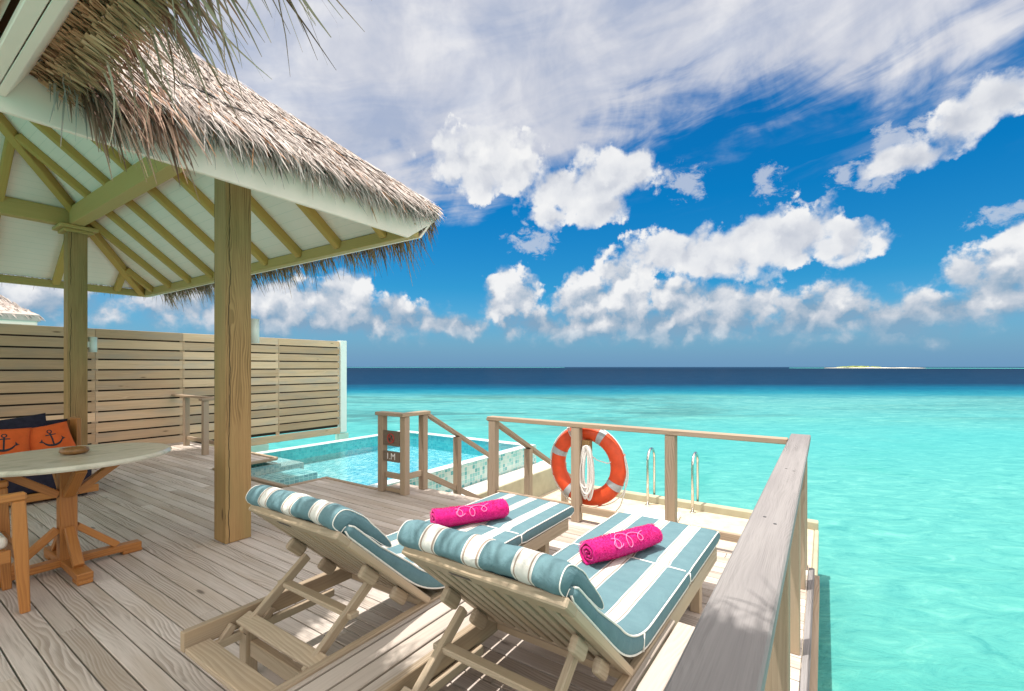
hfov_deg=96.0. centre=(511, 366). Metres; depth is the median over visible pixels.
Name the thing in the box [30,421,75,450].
scatter cushion
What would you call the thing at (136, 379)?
slatted fence
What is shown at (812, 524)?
terrace kerb
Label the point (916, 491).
sea
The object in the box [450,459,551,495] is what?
walkway
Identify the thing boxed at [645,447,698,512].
swim ladder
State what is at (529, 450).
stair railing
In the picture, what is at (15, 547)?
armchair
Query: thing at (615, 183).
sky
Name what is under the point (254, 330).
wall lamp
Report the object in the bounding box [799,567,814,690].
deck edge board
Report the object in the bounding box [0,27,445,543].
thatched pavilion
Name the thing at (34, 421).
scatter cushion
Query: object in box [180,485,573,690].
sun lounger
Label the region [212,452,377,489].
deck kerb
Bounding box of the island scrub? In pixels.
[842,366,881,367]
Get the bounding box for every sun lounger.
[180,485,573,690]
[375,512,719,690]
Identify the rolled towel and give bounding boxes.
[429,498,508,526]
[578,523,662,564]
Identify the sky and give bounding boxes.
[0,0,1023,366]
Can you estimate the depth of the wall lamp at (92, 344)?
7.16 m
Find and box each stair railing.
[375,410,488,498]
[486,418,570,501]
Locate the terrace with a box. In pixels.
[539,488,813,689]
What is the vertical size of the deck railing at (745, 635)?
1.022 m
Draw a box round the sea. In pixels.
[252,367,1023,690]
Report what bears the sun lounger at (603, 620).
on the deck
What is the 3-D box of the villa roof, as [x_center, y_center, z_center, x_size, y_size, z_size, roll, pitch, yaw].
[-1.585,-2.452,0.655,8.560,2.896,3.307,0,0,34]
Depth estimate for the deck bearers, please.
2.78 m
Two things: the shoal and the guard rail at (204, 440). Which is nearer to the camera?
the guard rail at (204, 440)
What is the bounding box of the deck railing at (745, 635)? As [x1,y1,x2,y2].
[487,416,810,690]
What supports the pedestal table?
on the deck
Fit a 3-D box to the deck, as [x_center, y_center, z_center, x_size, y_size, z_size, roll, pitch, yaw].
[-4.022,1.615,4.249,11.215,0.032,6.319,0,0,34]
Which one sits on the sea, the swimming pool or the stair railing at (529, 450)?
the swimming pool
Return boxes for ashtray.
[58,446,89,454]
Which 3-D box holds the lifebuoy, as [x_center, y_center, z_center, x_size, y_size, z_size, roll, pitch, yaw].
[0.799,1.044,4.863,0.895,0.885,0.149,0,0,34]
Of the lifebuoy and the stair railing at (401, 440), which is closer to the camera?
the lifebuoy
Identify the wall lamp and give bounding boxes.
[88,337,96,351]
[251,319,258,342]
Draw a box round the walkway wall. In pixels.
[477,462,566,497]
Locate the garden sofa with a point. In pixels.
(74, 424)
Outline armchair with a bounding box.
[0,480,30,613]
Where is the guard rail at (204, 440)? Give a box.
[171,394,213,454]
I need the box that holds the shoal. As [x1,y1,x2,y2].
[347,367,564,367]
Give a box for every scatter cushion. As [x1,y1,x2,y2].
[0,413,46,428]
[0,427,31,454]
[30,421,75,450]
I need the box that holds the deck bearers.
[809,575,819,690]
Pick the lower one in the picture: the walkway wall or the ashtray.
the walkway wall
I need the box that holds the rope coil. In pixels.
[580,445,626,510]
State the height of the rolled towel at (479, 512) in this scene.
0.169 m
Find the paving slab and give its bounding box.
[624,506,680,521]
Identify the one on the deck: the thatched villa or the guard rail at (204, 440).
the guard rail at (204, 440)
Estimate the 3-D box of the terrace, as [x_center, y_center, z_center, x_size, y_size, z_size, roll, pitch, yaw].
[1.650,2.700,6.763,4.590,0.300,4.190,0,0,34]
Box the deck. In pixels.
[0,442,808,690]
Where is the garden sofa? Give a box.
[0,417,98,505]
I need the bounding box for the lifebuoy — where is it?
[550,427,628,506]
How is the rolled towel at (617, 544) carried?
on the sun lounger at (603, 620)
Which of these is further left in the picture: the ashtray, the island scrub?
the ashtray
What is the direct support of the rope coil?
hanging from the deck railing at (745, 635)
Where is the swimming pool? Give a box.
[251,431,535,491]
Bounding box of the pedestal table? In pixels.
[0,442,171,587]
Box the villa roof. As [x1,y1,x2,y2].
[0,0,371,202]
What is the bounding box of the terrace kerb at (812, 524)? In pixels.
[594,486,818,575]
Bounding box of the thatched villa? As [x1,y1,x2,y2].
[0,295,45,324]
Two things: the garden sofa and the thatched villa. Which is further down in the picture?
the garden sofa
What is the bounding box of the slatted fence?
[0,324,348,451]
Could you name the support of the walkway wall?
attached to the walkway

